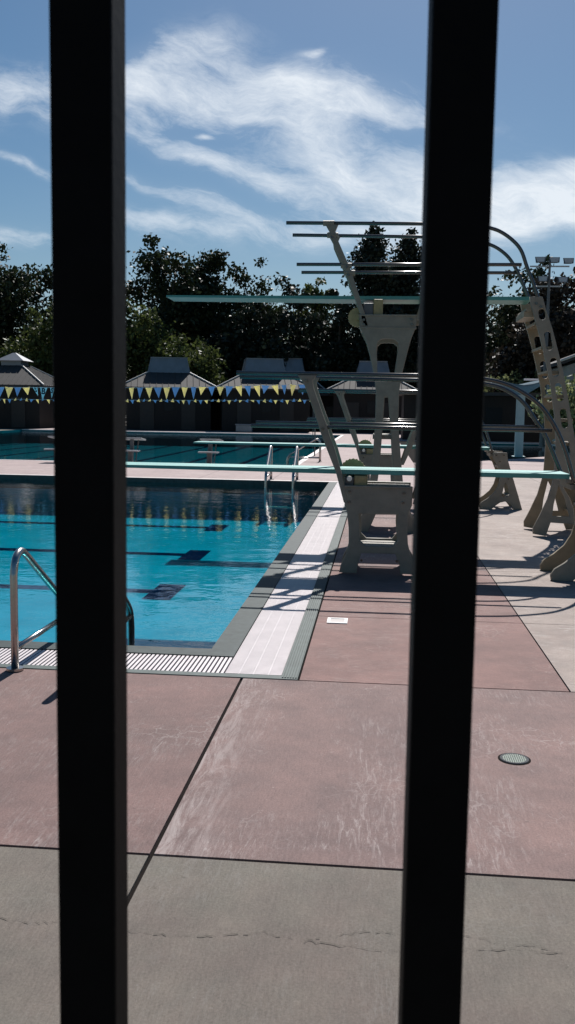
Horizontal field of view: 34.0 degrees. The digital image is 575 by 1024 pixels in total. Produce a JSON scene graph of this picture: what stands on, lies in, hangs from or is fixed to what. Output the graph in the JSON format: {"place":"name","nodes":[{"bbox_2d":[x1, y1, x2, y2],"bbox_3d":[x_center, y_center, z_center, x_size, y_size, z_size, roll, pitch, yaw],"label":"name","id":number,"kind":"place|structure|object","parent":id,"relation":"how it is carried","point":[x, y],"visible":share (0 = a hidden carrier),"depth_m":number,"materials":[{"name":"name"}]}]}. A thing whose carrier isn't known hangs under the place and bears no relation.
{"place":"outdoors","nodes":[
{"label":"outdoors","id":0,"kind":"place"},
{"bbox_2d":[0,428,37,430],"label":"ground","id":1,"kind":"structure","parent":0,"point":[15,428],"depth_m":66.82,"materials":[{"name":"concrete"}]},
{"bbox_2d":[0,241,51,364],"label":"oak tree","id":2,"kind":"object","parent":1,"relation":"on","point":[19,292],"visible":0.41,"depth_m":83.55,"materials":[{"name":"green plant"}]},
{"bbox_2d":[0,302,52,375],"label":"leafy tree","id":3,"kind":"object","parent":1,"relation":"on","point":[40,356],"visible":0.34,"depth_m":77.63,"materials":[{"name":"green plant"}]},
{"bbox_2d":[36,265,130,323],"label":"oak tree","id":4,"kind":"object","parent":1,"relation":"on","point":[47,307],"depth_m":87.44,"materials":[{"name":"green plant"}]},
{"bbox_2d":[3,398,313,438],"bbox_3d":[-9.039,-5.526,53.922,21.121,2.232,0.327,1,6,5],"label":"pennant string","id":5,"kind":"object","parent":1,"relation":"on","point":[183,401],"visible":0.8,"depth_m":53.42,"materials":[{"name":"multicoloured fabric"}]},
{"bbox_2d":[126,298,192,380],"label":"leafy tree","id":6,"kind":"object","parent":1,"relation":"on","point":[139,349],"visible":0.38,"depth_m":78.47,"materials":[{"name":"green plant"}]},
{"bbox_2d":[126,234,226,352],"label":"oak tree","id":7,"kind":"object","parent":1,"relation":"on","point":[186,314],"visible":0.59,"depth_m":84.73,"materials":[{"name":"green plant"}]},
{"bbox_2d":[129,333,230,391],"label":"leafy tree","id":8,"kind":"object","parent":1,"relation":"on","point":[204,364],"visible":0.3,"depth_m":76.22,"materials":[{"name":"green plant"}]},
{"bbox_2d":[182,248,252,351],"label":"oak tree","id":9,"kind":"object","parent":1,"relation":"on","point":[211,264],"visible":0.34,"depth_m":86.45,"materials":[{"name":"green plant"}]},
{"bbox_2d":[199,302,300,380],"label":"leafy tree","id":10,"kind":"object","parent":1,"relation":"on","point":[237,343],"visible":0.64,"depth_m":82.49,"materials":[{"name":"green plant"}]},
{"bbox_2d":[233,257,296,343],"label":"oak tree","id":11,"kind":"object","parent":1,"relation":"on","point":[266,307],"visible":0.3,"depth_m":88.00,"materials":[{"name":"green plant"}]},
{"bbox_2d":[266,281,334,380],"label":"evergreen tree","id":12,"kind":"object","parent":1,"relation":"on","point":[289,326],"visible":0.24,"depth_m":83.48,"materials":[{"name":"green plant"}]},
{"bbox_2d":[276,358,324,388],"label":"pavilion","id":13,"kind":"structure","parent":1,"relation":"on","point":[295,364],"depth_m":81.67,"materials":[{"name":"grey metal"}]},
{"bbox_2d":[285,276,335,343],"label":"leafy tree","id":14,"kind":"object","parent":1,"relation":"on","point":[315,307],"visible":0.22,"depth_m":89.81,"materials":[{"name":"green plant"}]},
{"bbox_2d":[299,288,367,393],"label":"evergreen tree","id":15,"kind":"object","parent":1,"relation":"on","point":[331,357],"visible":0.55,"depth_m":82.03,"materials":[{"name":"green plant"}]},
{"bbox_2d":[340,221,403,371],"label":"redwood tree","id":16,"kind":"object","parent":1,"relation":"on","point":[371,250],"visible":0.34,"depth_m":81.10,"materials":[{"name":"green plant"}]},
{"bbox_2d":[356,274,418,383],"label":"evergreen tree","id":17,"kind":"object","parent":1,"relation":"on","point":[389,351],"visible":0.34,"depth_m":80.87,"materials":[{"name":"green plant"}]},
{"bbox_2d":[387,227,420,388],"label":"redwood tree","id":18,"kind":"object","parent":1,"relation":"on","point":[412,254],"visible":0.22,"depth_m":82.54,"materials":[{"name":"green plant"}]},
{"bbox_2d":[485,270,518,372],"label":"oak tree","id":19,"kind":"object","parent":1,"relation":"on","point":[492,342],"visible":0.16,"depth_m":74.77,"materials":[{"name":"green plant"}]},
{"bbox_2d":[486,254,574,373],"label":"oak tree","id":20,"kind":"object","parent":1,"relation":"on","point":[503,315],"visible":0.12,"depth_m":63.17,"materials":[{"name":"green plant"}]},
{"bbox_2d":[506,267,574,377],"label":"russet tree","id":21,"kind":"object","parent":1,"relation":"on","point":[562,322],"visible":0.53,"depth_m":56.80,"materials":[{"name":"green plant"}]},
{"bbox_2d":[528,373,574,449],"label":"shrub","id":22,"kind":"object","parent":1,"relation":"on","point":[571,396],"visible":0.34,"depth_m":40.39,"materials":[{"name":"green plant"}]},
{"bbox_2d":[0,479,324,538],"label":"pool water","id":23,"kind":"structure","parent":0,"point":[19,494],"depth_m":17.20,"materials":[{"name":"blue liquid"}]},
{"bbox_2d":[0,431,336,464],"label":"lap pool water","id":24,"kind":"structure","parent":0,"point":[153,447],"depth_m":39.66,"materials":[{"name":"teal liquid"}]},
{"bbox_2d":[211,392,333,430],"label":"pool house","id":25,"kind":"structure","parent":0,"point":[327,400],"depth_m":72.31,"materials":[{"name":"grey"}]},
{"bbox_2d":[0,428,574,1023],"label":"pool deck","id":26,"kind":"structure","parent":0,"point":[286,820],"depth_m":3.62,"materials":[{"name":"pink concrete"}]},
{"bbox_2d":[0,353,53,428],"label":"pavilion","id":27,"kind":"structure","parent":26,"relation":"on","point":[16,370],"depth_m":66.82,"materials":[{"name":"grey metal"}]},
{"bbox_2d":[44,436,53,449],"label":"starting block","id":28,"kind":"structure","parent":26,"relation":"on","point":[49,448],"depth_m":26.05,"materials":[{"name":"metal"}]},
{"bbox_2d":[6,547,134,671],"bbox_3d":[-1.342,0.857,6.028,0.535,1.373,1.110,1,6,5],"label":"pool ladder","id":29,"kind":"object","parent":26,"relation":"attached to","point":[16,644],"visible":0.41,"depth_m":5.54,"materials":[{"name":"silver metal"}]},
{"bbox_2d":[126,437,145,461],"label":"starting block","id":30,"kind":"structure","parent":26,"relation":"on","point":[131,451],"depth_m":26.13,"materials":[{"name":"metal"}]},
{"bbox_2d":[0,498,306,648],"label":"diving pool basin","id":31,"kind":"object","parent":26,"relation":"in","point":[220,580],"visible":0.17,"depth_m":13.78,"materials":[{"name":"teal paint"}]},
{"bbox_2d":[0,521,228,599],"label":"lane markings","id":32,"kind":"object","parent":31,"relation":"on","point":[164,592],"visible":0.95,"depth_m":14.97,"materials":[{"name":"black tile"}]},
{"bbox_2d":[0,474,346,680],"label":"pool coping","id":33,"kind":"object","parent":31,"relation":"on","point":[230,640],"visible":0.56,"depth_m":7.29,"materials":[{"name":"grey tile"}]},
{"bbox_2d":[0,384,315,455],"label":"pennant string","id":34,"kind":"object","parent":26,"relation":"on","point":[174,389],"visible":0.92,"depth_m":32.76,"materials":[{"name":"multicoloured fabric"}]},
{"bbox_2d":[0,430,338,436],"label":"lap pool basin","id":35,"kind":"object","parent":26,"relation":"in","point":[173,433],"visible":0.11,"depth_m":62.52,"materials":[{"name":"teal paint"}]},
{"bbox_2d":[126,357,216,430],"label":"pavilion","id":36,"kind":"structure","parent":26,"relation":"on","point":[171,372],"depth_m":67.37,"materials":[{"name":"grey metal"}]},
{"bbox_2d":[198,439,223,463],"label":"starting block","id":37,"kind":"structure","parent":26,"relation":"on","point":[209,452],"depth_m":25.89,"materials":[{"name":"metal"}]},
{"bbox_2d":[235,424,252,432],"bbox_3d":[-2.958,-5.745,64.536,1.200,0.580,0.680,1,6,5],"label":"deck box","id":38,"kind":"object","parent":26,"relation":"on","point":[243,428],"visible":0.83,"depth_m":64.23,"materials":[{"name":"plastic"}]},
{"bbox_2d":[215,358,309,432],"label":"pavilion","id":39,"kind":"structure","parent":26,"relation":"on","point":[232,414],"depth_m":66.66,"materials":[{"name":"grey metal"}]},
{"bbox_2d":[0,429,538,481],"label":"pool edge nosing","id":40,"kind":"object","parent":26,"relation":"on","point":[301,461],"visible":0.35,"depth_m":50.38,"materials":[{"name":"concrete"}]},
{"bbox_2d":[49,0,498,1023],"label":"picket fence","id":41,"kind":"object","parent":26,"relation":"on","point":[89,204],"depth_m":0.36,"materials":[{"name":"black metal"}]},
{"bbox_2d":[264,445,298,517],"bbox_3d":[-0.127,-0.693,20.571,0.722,1.510,1.110,1,6,5],"label":"pool ladder","id":42,"kind":"object","parent":26,"relation":"attached to","point":[270,458],"visible":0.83,"depth_m":20.57,"materials":[{"name":"silver metal"}]},
{"bbox_2d":[0,917,562,952],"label":"hairline cracks","id":43,"kind":"object","parent":26,"relation":"on","point":[317,942],"visible":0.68,"depth_m":2.78,"materials":[{"name":"grey concrete"}]},
{"bbox_2d":[286,438,321,464],"bbox_3d":[0.492,-1.579,28.898,1.110,1.373,0.535,1,6,5],"label":"pool ladder","id":44,"kind":"object","parent":26,"relation":"attached to","point":[289,456],"visible":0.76,"depth_m":28.67,"materials":[{"name":"silver metal"}]},
{"bbox_2d":[327,617,347,623],"bbox_3d":[0.371,0.807,6.987,0.150,0.006,0.172,1,6,5],"label":"inlaid plate","id":45,"kind":"object","parent":26,"relation":"on","point":[337,620],"visible":1,"depth_m":6.98,"materials":[{"name":"white plastic"}]},
{"bbox_2d":[128,435,569,903],"bbox_3d":[3.424,-2.239,35.801,48.000,0.001,78.000,1,6,5],"label":"deck joint filler","id":46,"kind":"object","parent":26,"relation":"on","point":[411,455],"visible":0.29,"depth_m":4.36,"materials":[{"name":"black rubber"}]},
{"bbox_2d":[127,371,574,580],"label":"springboard","id":47,"kind":"object","parent":26,"relation":"on","point":[361,493],"visible":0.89,"depth_m":8.94,"materials":[{"name":"beige paint"}]},
{"bbox_2d":[193,388,521,509],"bbox_3d":[1.160,-1.095,15.822,5.448,1.918,0.775,1,6,5],"label":"springboard","id":48,"kind":"object","parent":26,"relation":"on","point":[493,496],"visible":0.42,"depth_m":15.44,"materials":[{"name":"beige paint"}]},
{"bbox_2d":[166,220,574,535],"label":"springboard","id":49,"kind":"object","parent":26,"relation":"on","point":[376,325],"visible":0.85,"depth_m":11.99,"materials":[{"name":"beige paint"}]},
{"bbox_2d":[327,361,416,433],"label":"pavilion","id":50,"kind":"structure","parent":26,"relation":"on","point":[361,405],"depth_m":67.91,"materials":[{"name":"grey metal"}]},
{"bbox_2d":[484,375,494,391],"bbox_3d":[12.645,-6.571,58.676,2.571,3.987,2.490,6,8,37],"label":"shrub","id":51,"kind":"object","parent":26,"relation":"on","point":[486,388],"visible":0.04,"depth_m":58.30,"materials":[{"name":"green plant"}]},
{"bbox_2d":[482,443,536,444],"bbox_3d":[13.502,-2.022,39.395,14.600,0.888,22.000,1,6,5],"label":"side pool basin","id":52,"kind":"object","parent":26,"relation":"in","point":[512,444],"depth_m":50.49,"materials":[{"name":"teal paint"}]},
{"bbox_2d":[495,369,529,392],"bbox_3d":[14.071,-6.726,58.580,3.610,4.359,2.526,1,6,5],"label":"shrub","id":53,"kind":"object","parent":26,"relation":"on","point":[505,378],"visible":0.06,"depth_m":58.02,"materials":[{"name":"green plant"}]},
{"bbox_2d":[482,457,543,464],"bbox_3d":[9.239,-1.996,34.246,7.120,0.001,11.025,1,6,5],"label":"pool deck corner","id":54,"kind":"object","parent":26,"relation":"on","point":[531,461],"visible":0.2,"depth_m":30.81,"materials":[{"name":"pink concrete"}]},
{"bbox_2d":[485,321,542,391],"bbox_3d":[15.325,-8.668,60.343,6.624,7.880,4.708,1,6,5],"label":"russet tree","id":55,"kind":"object","parent":26,"relation":"on","point":[507,361],"visible":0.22,"depth_m":59.38,"materials":[{"name":"green plant"}]},
{"bbox_2d":[498,753,530,764],"bbox_3d":[1.024,1.114,4.249,0.146,0.004,0.146,1,6,5],"label":"floor drain","id":56,"kind":"object","parent":26,"relation":"on","point":[514,759],"visible":1,"depth_m":4.24,"materials":[{"name":"metal"}]},
{"bbox_2d":[494,378,539,456],"bbox_3d":[8.373,-3.414,34.215,2.352,2.806,2.552,1,6,5],"label":"shade canopy","id":57,"kind":"object","parent":26,"relation":"on","point":[528,387],"visible":0.56,"depth_m":34.04,"materials":[{"name":"metal"}]},
{"bbox_2d":[515,371,540,392],"bbox_3d":[15.085,-6.630,58.412,3.046,4.236,2.605,1,6,5],"label":"shrub","id":58,"kind":"object","parent":26,"relation":"on","point":[534,390],"visible":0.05,"depth_m":58.26,"materials":[{"name":"green plant"}]},
{"bbox_2d":[530,257,573,446],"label":"floodlight mast","id":59,"kind":"object","parent":26,"relation":"on","point":[546,279],"visible":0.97,"depth_m":44.06,"materials":[{"name":"metal"}]},
{"bbox_2d":[535,354,574,446],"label":"clubhouse","id":60,"kind":"structure","parent":26,"relation":"on","point":[568,368],"depth_m":43.83,"materials":[{"name":"paint"}]},
{"bbox_2d":[0,0,574,380],"label":"sky","id":61,"kind":"structure","parent":0,"point":[245,119],"materials":[{"name":"blue"}]},
{"bbox_2d":[399,392,540,441],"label":"pool house","id":62,"kind":"structure","parent":0,"point":[499,408],"depth_m":52.81,"materials":[{"name":"grey"}]},
{"bbox_2d":[482,444,569,464],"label":"side pool water","id":63,"kind":"structure","parent":0,"point":[531,451],"depth_m":42.20,"materials":[{"name":"blue liquid"}]},
{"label":"gutter channel","id":64,"kind":"structure","parent":0,"visible":0},
{"bbox_2d":[0,648,231,672],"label":"gutter grate","id":65,"kind":"object","parent":64,"relation":"on","point":[145,662],"visible":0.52,"depth_m":5.81,"materials":[{"name":"white plastic"}]},
{"bbox_2d":[225,482,344,674],"bbox_3d":[0.526,0.175,13.097,0.337,0.038,15.264,1,6,5],"label":"gutter grate","id":66,"kind":"object","parent":64,"relation":"on","point":[265,648],"visible":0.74,"depth_m":7.52,"materials":[{"name":"white plastic"}]}
]}

